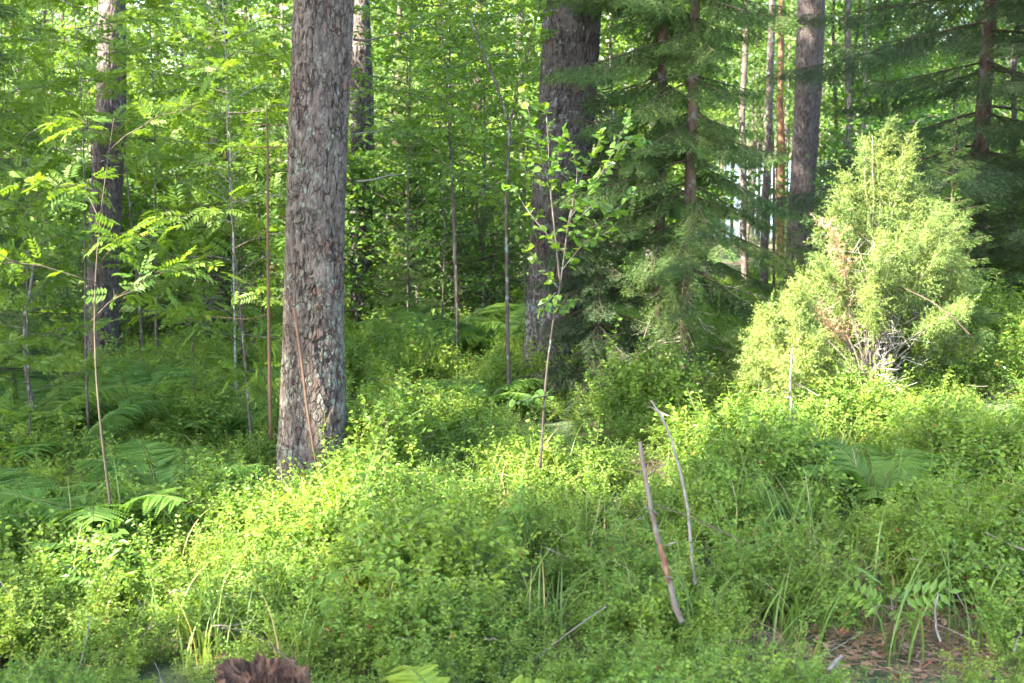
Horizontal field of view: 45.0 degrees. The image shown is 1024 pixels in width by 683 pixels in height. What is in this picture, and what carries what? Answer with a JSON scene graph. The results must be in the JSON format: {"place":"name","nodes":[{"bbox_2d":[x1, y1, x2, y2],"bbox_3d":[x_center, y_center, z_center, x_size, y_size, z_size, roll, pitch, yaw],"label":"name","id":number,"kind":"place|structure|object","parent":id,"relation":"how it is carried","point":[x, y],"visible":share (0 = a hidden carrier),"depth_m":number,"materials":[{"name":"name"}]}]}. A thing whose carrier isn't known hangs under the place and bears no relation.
{"place":"outdoors","nodes":[
{"label":"outdoors","id":0,"kind":"place"},
{"bbox_2d":[181,160,827,236],"bbox_3d":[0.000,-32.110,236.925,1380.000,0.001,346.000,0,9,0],"label":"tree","id":1,"kind":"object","parent":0,"point":[736,169],"depth_m":190.39,"materials":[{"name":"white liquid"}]},
{"bbox_2d":[0,130,1023,682],"bbox_3d":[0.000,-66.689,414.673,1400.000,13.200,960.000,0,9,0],"label":"ground","id":2,"kind":"structure","parent":0,"point":[166,672],"depth_m":4.27,"materials":[{"name":"brown plant"}]},
{"bbox_2d":[0,76,45,326],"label":"rowan sapling","id":3,"kind":"object","parent":2,"relation":"on","point":[2,139],"visible":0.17,"depth_m":10.52,"materials":[{"name":"green plant"}]},
{"bbox_2d":[0,0,74,295],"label":"rowan sapling","id":4,"kind":"object","parent":2,"relation":"on","point":[20,106],"visible":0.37,"depth_m":8.54,"materials":[{"name":"green plant"}]},
{"bbox_2d":[22,227,61,410],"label":"bare branch","id":5,"kind":"object","parent":2,"relation":"on","point":[24,334],"visible":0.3,"depth_m":7.27,"materials":[{"name":"grey plant"}]},
{"bbox_2d":[40,0,48,298],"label":"background tree","id":6,"kind":"object","parent":2,"relation":"on","point":[44,13],"visible":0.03,"depth_m":20.39,"materials":[{"name":"grey plant"}]},
{"bbox_2d":[0,26,89,186],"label":"birch sapling","id":7,"kind":"object","parent":2,"relation":"on","point":[17,95],"visible":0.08,"depth_m":14.55,"materials":[{"name":"green plant"}]},
{"bbox_2d":[0,0,91,343],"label":"rowan sapling","id":8,"kind":"object","parent":2,"relation":"on","point":[51,165],"visible":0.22,"depth_m":11.95,"materials":[{"name":"green plant"}]},
{"bbox_2d":[0,6,113,413],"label":"tree","id":9,"kind":"object","parent":2,"relation":"on","point":[6,317],"visible":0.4,"depth_m":7.83,"materials":[{"name":"green plant"}]},
{"bbox_2d":[0,0,123,273],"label":"rowan sapling","id":10,"kind":"object","parent":2,"relation":"on","point":[32,26],"visible":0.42,"depth_m":9.83,"materials":[{"name":"green plant"}]},
{"bbox_2d":[0,106,133,456],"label":"rowan sapling","id":11,"kind":"object","parent":2,"relation":"on","point":[5,346],"visible":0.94,"depth_m":6.34,"materials":[{"name":"green plant"}]},
{"bbox_2d":[0,467,139,541],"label":"fern","id":12,"kind":"object","parent":2,"relation":"on","point":[10,478],"visible":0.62,"depth_m":5.45,"materials":[{"name":"green plant"}]},
{"bbox_2d":[0,1,147,351],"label":"birch sapling","id":13,"kind":"object","parent":2,"relation":"on","point":[53,148],"visible":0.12,"depth_m":12.98,"materials":[{"name":"green plant"}]},
{"bbox_2d":[0,371,148,432],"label":"fern","id":14,"kind":"object","parent":2,"relation":"on","point":[39,384],"visible":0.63,"depth_m":7.55,"materials":[{"name":"green plant"}]},
{"bbox_2d":[23,517,141,567],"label":"rowan seedling","id":15,"kind":"object","parent":2,"relation":"on","point":[49,545],"visible":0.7,"depth_m":4.66,"materials":[{"name":"green plant"}]},
{"bbox_2d":[0,400,174,466],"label":"fern","id":16,"kind":"object","parent":2,"relation":"on","point":[115,417],"visible":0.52,"depth_m":6.85,"materials":[{"name":"green plant"}]},
{"bbox_2d":[13,0,171,299],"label":"birch sapling","id":17,"kind":"object","parent":2,"relation":"on","point":[72,28],"visible":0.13,"depth_m":16.05,"materials":[{"name":"green plant"}]},
{"bbox_2d":[0,484,188,545],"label":"fern","id":18,"kind":"object","parent":2,"relation":"on","point":[101,512],"visible":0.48,"depth_m":4.97,"materials":[{"name":"green plant"}]},
{"bbox_2d":[0,0,192,431],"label":"rowan sapling","id":19,"kind":"object","parent":2,"relation":"on","point":[133,166],"visible":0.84,"depth_m":6.84,"materials":[{"name":"green plant"}]},
{"bbox_2d":[61,547,140,626],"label":"rowan seedling","id":20,"kind":"object","parent":2,"relation":"on","point":[85,582],"visible":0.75,"depth_m":4.39,"materials":[{"name":"green plant"}]},
{"bbox_2d":[10,0,198,371],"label":"rowan sapling","id":21,"kind":"object","parent":2,"relation":"on","point":[89,43],"visible":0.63,"depth_m":8.96,"materials":[{"name":"green plant"}]},
{"bbox_2d":[84,0,126,359],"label":"pine tree","id":22,"kind":"object","parent":2,"relation":"on","point":[106,280],"visible":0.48,"depth_m":10.86,"materials":[{"name":"grey plant"}]},
{"bbox_2d":[0,74,231,545],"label":"rowan sapling","id":23,"kind":"object","parent":2,"relation":"on","point":[77,188],"visible":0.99,"depth_m":4.84,"materials":[{"name":"green plant"}]},
{"bbox_2d":[41,357,221,439],"bbox_3d":[-2.423,0.422,8.059,1.289,0.499,1.299,0,9,0],"label":"fern","id":24,"kind":"object","parent":2,"relation":"on","point":[157,374],"visible":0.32,"depth_m":8.22,"materials":[{"name":"green plant"}]},
{"bbox_2d":[62,0,250,337],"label":"rowan sapling","id":25,"kind":"object","parent":2,"relation":"on","point":[144,137],"visible":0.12,"depth_m":13.79,"materials":[{"name":"green plant"}]},
{"bbox_2d":[59,0,262,366],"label":"rowan sapling","id":26,"kind":"object","parent":2,"relation":"on","point":[151,3],"visible":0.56,"depth_m":9.29,"materials":[{"name":"green plant"}]},
{"bbox_2d":[56,439,269,517],"bbox_3d":[-1.599,0.681,5.718,0.874,0.312,0.856,5,11,29],"label":"fern","id":27,"kind":"object","parent":2,"relation":"on","point":[156,450],"visible":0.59,"depth_m":5.79,"materials":[{"name":"green plant"}]},
{"bbox_2d":[126,494,205,539],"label":"rowan seedling","id":28,"kind":"object","parent":2,"relation":"on","point":[184,511],"visible":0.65,"depth_m":5.05,"materials":[{"name":"green plant"}]},
{"bbox_2d":[134,248,246,410],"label":"tree","id":29,"kind":"object","parent":2,"relation":"on","point":[208,355],"visible":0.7,"depth_m":7.22,"materials":[{"name":"green plant"}]},
{"bbox_2d":[114,391,278,435],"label":"fern","id":30,"kind":"object","parent":2,"relation":"on","point":[140,397],"visible":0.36,"depth_m":7.18,"materials":[{"name":"green plant"}]},
{"bbox_2d":[123,0,282,327],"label":"rowan sapling","id":31,"kind":"object","parent":2,"relation":"on","point":[167,182],"visible":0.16,"depth_m":14.11,"materials":[{"name":"green plant"}]},
{"bbox_2d":[121,0,289,382],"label":"birch sapling","id":32,"kind":"object","parent":2,"relation":"on","point":[217,181],"visible":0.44,"depth_m":10.37,"materials":[{"name":"green plant"}]},
{"bbox_2d":[133,0,287,299],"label":"birch sapling","id":33,"kind":"object","parent":2,"relation":"on","point":[168,59],"visible":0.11,"depth_m":14.78,"materials":[{"name":"green plant"}]},
{"bbox_2d":[201,0,232,342],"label":"pine tree","id":34,"kind":"object","parent":2,"relation":"on","point":[214,276],"visible":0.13,"depth_m":13.46,"materials":[{"name":"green plant"}]},
{"bbox_2d":[153,15,288,343],"bbox_3d":[-2.854,-1.466,12.280,1.545,3.540,1.640,-4,10,-22],"label":"rowan sapling","id":35,"kind":"object","parent":2,"relation":"on","point":[260,231],"visible":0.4,"depth_m":12.19,"materials":[{"name":"green plant"}]},
{"bbox_2d":[99,33,349,461],"bbox_3d":[-1.587,-0.440,6.705,1.395,2.458,1.188,0,9,2],"label":"rowan sapling","id":36,"kind":"object","parent":2,"relation":"on","point":[219,216],"visible":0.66,"depth_m":6.65,"materials":[{"name":"green plant"}]},
{"bbox_2d":[120,0,356,391],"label":"birch sapling","id":37,"kind":"object","parent":2,"relation":"on","point":[214,162],"visible":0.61,"depth_m":8.37,"materials":[{"name":"green plant"}]},
{"bbox_2d":[123,0,369,318],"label":"rowan sapling","id":38,"kind":"object","parent":2,"relation":"on","point":[276,37],"visible":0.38,"depth_m":12.48,"materials":[{"name":"green plant"}]},
{"bbox_2d":[209,105,293,438],"bbox_3d":[-1.194,-0.324,5.834,0.533,1.578,0.150,4,10,24],"label":"dead sapling","id":39,"kind":"object","parent":2,"relation":"on","point":[268,327],"visible":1,"depth_m":5.78,"materials":[{"name":"brown wood"}]},
{"bbox_2d":[210,649,311,682],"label":"tree stump","id":40,"kind":"object","parent":2,"relation":"on","point":[263,668],"visible":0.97,"depth_m":3.33,"materials":[{"name":"brown wood"}]},
{"bbox_2d":[269,643,307,676],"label":"fallen twig","id":41,"kind":"object","parent":40,"relation":"on","point":[294,664],"visible":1,"depth_m":3.17,"materials":[{"name":"grey wood"}]},
{"bbox_2d":[269,4,278,271],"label":"pine tree","id":42,"kind":"object","parent":2,"relation":"on","point":[272,180],"visible":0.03,"depth_m":29.83,"materials":[{"name":"orange plant"}]},
{"bbox_2d":[233,0,350,193],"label":"birch sapling","id":43,"kind":"object","parent":2,"relation":"on","point":[247,59],"visible":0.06,"depth_m":15.70,"materials":[{"name":"green plant"}]},
{"bbox_2d":[274,0,409,496],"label":"pine tree","id":44,"kind":"object","parent":2,"relation":"on","point":[313,385],"visible":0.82,"depth_m":5.87,"materials":[{"name":"grey plant"}]},
{"bbox_2d":[350,0,373,330],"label":"pine tree","id":45,"kind":"object","parent":2,"relation":"on","point":[360,53],"visible":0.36,"depth_m":13.69,"materials":[{"name":"grey plant"}]},
{"bbox_2d":[347,3,441,305],"bbox_3d":[-1.952,-2.260,16.474,2.039,4.372,1.968,5,11,30],"label":"birch sapling","id":46,"kind":"object","parent":2,"relation":"on","point":[375,67],"visible":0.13,"depth_m":16.13,"materials":[{"name":"green plant"}]},
{"bbox_2d":[393,0,402,259],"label":"background tree","id":47,"kind":"object","parent":2,"relation":"on","point":[399,13],"visible":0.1,"depth_m":17.55,"materials":[{"name":"plant"}]},
{"bbox_2d":[363,227,451,341],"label":"spruce tree","id":48,"kind":"object","parent":2,"relation":"on","point":[402,269],"visible":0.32,"depth_m":11.03,"materials":[{"name":"green plant"}]},
{"bbox_2d":[344,41,474,317],"bbox_3d":[-1.296,-1.772,15.076,1.829,3.704,1.644,0,9,0],"label":"spruce tree","id":49,"kind":"object","parent":2,"relation":"on","point":[405,198],"visible":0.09,"depth_m":14.95,"materials":[{"name":"green plant"}]},
{"bbox_2d":[288,0,539,320],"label":"birch sapling","id":50,"kind":"object","parent":2,"relation":"on","point":[393,50],"visible":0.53,"depth_m":12.23,"materials":[{"name":"green plant"}]},
{"bbox_2d":[376,119,499,328],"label":"birch sapling","id":51,"kind":"object","parent":2,"relation":"on","point":[444,240],"visible":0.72,"depth_m":11.32,"materials":[{"name":"green plant"}]},
{"bbox_2d":[353,303,524,355],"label":"fern","id":52,"kind":"object","parent":2,"relation":"on","point":[486,310],"visible":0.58,"depth_m":10.71,"materials":[{"name":"green plant"}]},
{"bbox_2d":[348,0,539,327],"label":"birch sapling","id":53,"kind":"object","parent":2,"relation":"on","point":[485,17],"visible":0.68,"depth_m":10.38,"materials":[{"name":"green plant"}]},
{"bbox_2d":[375,0,519,274],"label":"birch sapling","id":54,"kind":"object","parent":2,"relation":"on","point":[468,41],"visible":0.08,"depth_m":17.09,"materials":[{"name":"green plant"}]},
{"bbox_2d":[363,0,537,367],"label":"birch sapling","id":55,"kind":"object","parent":2,"relation":"on","point":[417,122],"visible":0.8,"depth_m":9.68,"materials":[{"name":"green plant"}]},
{"bbox_2d":[392,0,541,316],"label":"birch sapling","id":56,"kind":"object","parent":2,"relation":"on","point":[505,4],"visible":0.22,"depth_m":12.89,"materials":[{"name":"green plant"}]},
{"bbox_2d":[381,664,554,682],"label":"fern","id":57,"kind":"object","parent":2,"relation":"on","point":[426,674],"visible":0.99,"depth_m":3.33,"materials":[{"name":"green plant"}]},
{"bbox_2d":[424,303,525,349],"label":"fern","id":58,"kind":"object","parent":2,"relation":"on","point":[515,315],"visible":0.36,"depth_m":10.28,"materials":[{"name":"green plant"}]},
{"bbox_2d":[398,0,561,392],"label":"birch sapling","id":59,"kind":"object","parent":2,"relation":"on","point":[459,43],"visible":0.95,"depth_m":7.79,"materials":[{"name":"green plant"}]},
{"bbox_2d":[417,376,544,412],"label":"fern","id":60,"kind":"object","parent":2,"relation":"on","point":[486,392],"visible":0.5,"depth_m":8.03,"materials":[{"name":"green plant"}]},
{"bbox_2d":[439,172,523,304],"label":"spruce tree","id":61,"kind":"object","parent":2,"relation":"on","point":[492,237],"visible":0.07,"depth_m":14.94,"materials":[{"name":"green plant"}]},
{"bbox_2d":[467,18,540,311],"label":"birch sapling","id":62,"kind":"object","parent":2,"relation":"on","point":[528,87],"visible":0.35,"depth_m":11.94,"materials":[{"name":"green plant"}]},
{"bbox_2d":[0,0,1021,296],"label":"far shore wood","id":63,"kind":"object","parent":2,"relation":"on","point":[63,16],"depth_m":21.15,"materials":[{"name":"green plant"}]},
{"bbox_2d":[0,248,1023,682],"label":"bilberry undergrowth","id":64,"kind":"object","parent":2,"relation":"on","point":[372,516],"visible":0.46,"depth_m":4.89,"materials":[{"name":"green plant"}]},
{"bbox_2d":[0,0,1023,360],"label":"background wood","id":65,"kind":"object","parent":2,"relation":"on","point":[474,256],"visible":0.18,"depth_m":13.33,"materials":[{"name":"green plant"}]},
{"bbox_2d":[0,342,1023,680],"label":"grass","id":66,"kind":"structure","parent":2,"relation":"on","point":[788,624],"depth_m":4.34,"materials":[{"name":"green plant"}]},
{"bbox_2d":[646,405,726,436],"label":"fallen branch","id":67,"kind":"object","parent":66,"relation":"on","point":[694,425],"visible":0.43,"depth_m":6.61,"materials":[{"name":"grey wood"}]},
{"bbox_2d":[435,0,600,291],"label":"birch sapling","id":68,"kind":"object","parent":2,"relation":"on","point":[508,98],"visible":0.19,"depth_m":16.73,"materials":[{"name":"green plant"}]},
{"bbox_2d":[518,0,526,292],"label":"background tree","id":69,"kind":"object","parent":2,"relation":"on","point":[521,14],"visible":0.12,"depth_m":16.71,"materials":[{"name":"grey plant"}]},
{"bbox_2d":[522,0,600,401],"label":"pine tree","id":70,"kind":"object","parent":2,"relation":"on","point":[575,41],"visible":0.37,"depth_m":8.24,"materials":[{"name":"brown plant"}]},
{"bbox_2d":[501,84,651,467],"bbox_3d":[0.264,-0.249,5.240,0.622,1.641,0.484,0,9,0],"label":"aspen sapling","id":71,"kind":"object","parent":2,"relation":"on","point":[594,181],"visible":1,"depth_m":5.18,"materials":[{"name":"green plant"}]},
{"bbox_2d":[511,69,679,416],"bbox_3d":[0.567,-0.519,7.996,1.092,2.509,1.155,4,10,25],"label":"spruce tree","id":72,"kind":"object","parent":2,"relation":"on","point":[608,314],"visible":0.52,"depth_m":7.95,"materials":[{"name":"green plant"}]},
{"bbox_2d":[496,0,704,305],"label":"birch sapling","id":73,"kind":"object","parent":2,"relation":"on","point":[608,36],"visible":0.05,"depth_m":13.15,"materials":[{"name":"green plant"}]},
{"bbox_2d":[638,442,684,622],"bbox_3d":[0.475,0.616,4.019,0.085,0.533,0.300,-3,10,-17],"label":"broken stick","id":74,"kind":"object","parent":2,"relation":"on","point":[669,580],"visible":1,"depth_m":4.02,"materials":[{"name":"grey wood"}]},
{"bbox_2d":[533,0,798,399],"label":"spruce tree","id":75,"kind":"object","parent":2,"relation":"on","point":[727,146],"visible":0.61,"depth_m":7.62,"materials":[{"name":"green plant"}]},
{"bbox_2d":[599,0,744,174],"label":"birch sapling","id":76,"kind":"object","parent":2,"relation":"on","point":[714,113],"visible":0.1,"depth_m":15.65,"materials":[{"name":"green plant"}]},
{"bbox_2d":[650,400,696,585],"bbox_3d":[0.607,0.536,4.500,0.060,0.557,0.520,-2,10,-12],"label":"bare stick","id":77,"kind":"object","parent":2,"relation":"on","point":[685,497],"visible":0.95,"depth_m":4.49,"materials":[{"name":"grey wood"}]},
{"bbox_2d":[657,504,742,542],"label":"fallen twig","id":78,"kind":"object","parent":77,"relation":"on","point":[702,522],"visible":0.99,"depth_m":4.36,"materials":[{"name":"wood"}]},
{"bbox_2d":[539,0,836,402],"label":"spruce tree","id":79,"kind":"object","parent":2,"relation":"on","point":[689,235],"visible":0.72,"depth_m":7.59,"materials":[{"name":"green plant"}]},
{"bbox_2d":[616,0,764,180],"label":"birch sapling","id":80,"kind":"object","parent":2,"relation":"on","point":[736,121],"visible":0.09,"depth_m":16.34,"materials":[{"name":"green plant"}]},
{"bbox_2d":[739,0,748,287],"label":"background tree","id":81,"kind":"object","parent":2,"relation":"on","point":[743,181],"visible":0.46,"depth_m":15.74,"materials":[{"name":"brown plant"}]},
{"bbox_2d":[713,311,810,409],"bbox_3d":[1.535,0.207,7.386,0.633,0.837,0.657,0,9,0],"label":"juniper bush","id":82,"kind":"object","parent":2,"relation":"on","point":[738,342],"visible":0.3,"depth_m":7.40,"materials":[{"name":"green plant"}]},
{"bbox_2d":[760,0,775,284],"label":"background tree","id":83,"kind":"object","parent":2,"relation":"on","point":[764,238],"visible":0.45,"depth_m":14.75,"materials":[{"name":"brown plant"}]},
{"bbox_2d":[763,132,790,290],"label":"dead sapling","id":84,"kind":"object","parent":2,"relation":"on","point":[773,249],"visible":0.66,"depth_m":8.95,"materials":[{"name":"wood"}]},
{"bbox_2d":[776,0,785,273],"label":"pine tree","id":85,"kind":"object","parent":2,"relation":"on","point":[780,121],"visible":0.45,"depth_m":23.60,"materials":[{"name":"orange plant"}]},
{"bbox_2d":[749,223,819,305],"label":"spruce tree","id":86,"kind":"object","parent":2,"relation":"on","point":[781,247],"visible":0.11,"depth_m":11.49,"materials":[{"name":"green plant"}]},
{"bbox_2d":[789,349,793,445],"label":"dry stalk","id":87,"kind":"object","parent":2,"relation":"on","point":[790,375],"visible":0.66,"depth_m":6.16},
{"bbox_2d":[734,261,855,410],"bbox_3d":[1.604,0.051,6.996,0.750,1.050,0.601,-9,13,-43],"label":"juniper bush","id":88,"kind":"object","parent":2,"relation":"on","point":[801,303],"visible":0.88,"depth_m":6.90,"materials":[{"name":"green plant"}]},
{"bbox_2d":[783,0,825,287],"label":"pine tree","id":89,"kind":"object","parent":2,"relation":"on","point":[807,110],"visible":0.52,"depth_m":12.69,"materials":[{"name":"brown plant"}]},
{"bbox_2d":[766,174,864,322],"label":"spruce tree","id":90,"kind":"object","parent":2,"relation":"on","point":[810,227],"visible":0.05,"depth_m":10.51,"materials":[{"name":"green plant"}]},
{"bbox_2d":[831,0,838,155],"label":"background tree","id":91,"kind":"object","parent":2,"relation":"on","point":[834,94],"visible":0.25,"depth_m":21.53,"materials":[{"name":"brown plant"}]},
{"bbox_2d":[827,654,842,671],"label":"fallen twig","id":92,"kind":"object","parent":2,"relation":"on","point":[834,662],"visible":1,"depth_m":3.32,"materials":[{"name":"grey wood"}]},
{"bbox_2d":[844,0,852,222],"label":"background tree","id":93,"kind":"object","parent":2,"relation":"on","point":[849,99],"visible":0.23,"depth_m":18.59,"materials":[{"name":"grey plant"}]},
{"bbox_2d":[761,114,987,398],"bbox_3d":[2.170,-0.469,7.414,1.408,1.772,1.271,0,9,0],"label":"juniper bush","id":94,"kind":"object","parent":2,"relation":"on","point":[870,324],"visible":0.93,"depth_m":7.26,"materials":[{"name":"green plant"}]},
{"bbox_2d":[901,286,971,336],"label":"dry stalk","id":95,"kind":"object","parent":94,"relation":"attached to","point":[961,326],"visible":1,"depth_m":6.98,"materials":[{"name":"beige plant"}]},
{"bbox_2d":[725,0,1023,293],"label":"spruce tree","id":96,"kind":"object","parent":2,"relation":"on","point":[983,139],"visible":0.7,"depth_m":9.87,"materials":[{"name":"green plant"}]},
{"bbox_2d":[796,437,958,505],"bbox_3d":[1.662,0.643,5.764,0.752,0.283,0.871,0,9,0],"label":"fern","id":97,"kind":"object","parent":2,"relation":"on","point":[913,461],"visible":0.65,"depth_m":5.80,"materials":[{"name":"green plant"}]},
{"bbox_2d":[842,564,962,651],"bbox_3d":[1.274,0.911,4.105,0.404,0.286,0.289,5,11,30],"label":"rowan seedling","id":98,"kind":"object","parent":2,"relation":"on","point":[917,587],"visible":0.91,"depth_m":4.08,"materials":[{"name":"green plant"}]},
{"bbox_2d":[934,594,941,642],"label":"dry stalk","id":99,"kind":"object","parent":2,"relation":"on","point":[935,618],"visible":1,"depth_m":3.90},
{"bbox_2d":[878,207,998,396],"bbox_3d":[2.553,-0.230,7.536,0.711,1.184,0.907,-3,10,-20],"label":"juniper bush","id":100,"kind":"object","parent":2,"relation":"on","point":[952,286],"visible":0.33,"depth_m":7.45,"materials":[{"name":"green plant"}]},
{"bbox_2d":[900,115,1015,380],"bbox_3d":[2.769,-0.539,7.957,0.958,1.823,0.963,0,9,0],"label":"spruce tree","id":101,"kind":"object","parent":2,"relation":"on","point":[981,315],"visible":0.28,"depth_m":7.92,"materials":[{"name":"green plant"}]},
{"bbox_2d":[927,1,1023,267],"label":"spruce tree","id":102,"kind":"object","parent":2,"relation":"on","point":[1018,233],"visible":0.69,"depth_m":9.54,"materials":[{"name":"green plant"}]},
{"bbox_2d":[949,184,1023,310],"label":"spruce tree","id":103,"kind":"object","parent":2,"relation":"on","point":[1000,259],"visible":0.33,"depth_m":9.77,"materials":[{"name":"green plant"}]},
{"bbox_2d":[985,175,1023,299],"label":"spruce tree","id":104,"kind":"object","parent":2,"relation":"on","point":[1018,268],"visible":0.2,"depth_m":10.26,"materials":[{"name":"green plant"}]},
{"bbox_2d":[1008,12,1021,277],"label":"background tree","id":105,"kind":"object","parent":2,"relation":"on","point":[1014,65],"visible":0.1,"depth_m":11.28,"materials":[{"name":"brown plant"}]},
{"bbox_2d":[7,0,1020,128],"label":"sky","id":106,"kind":"structure","parent":0,"point":[254,16],"materials":[{"name":"white"}]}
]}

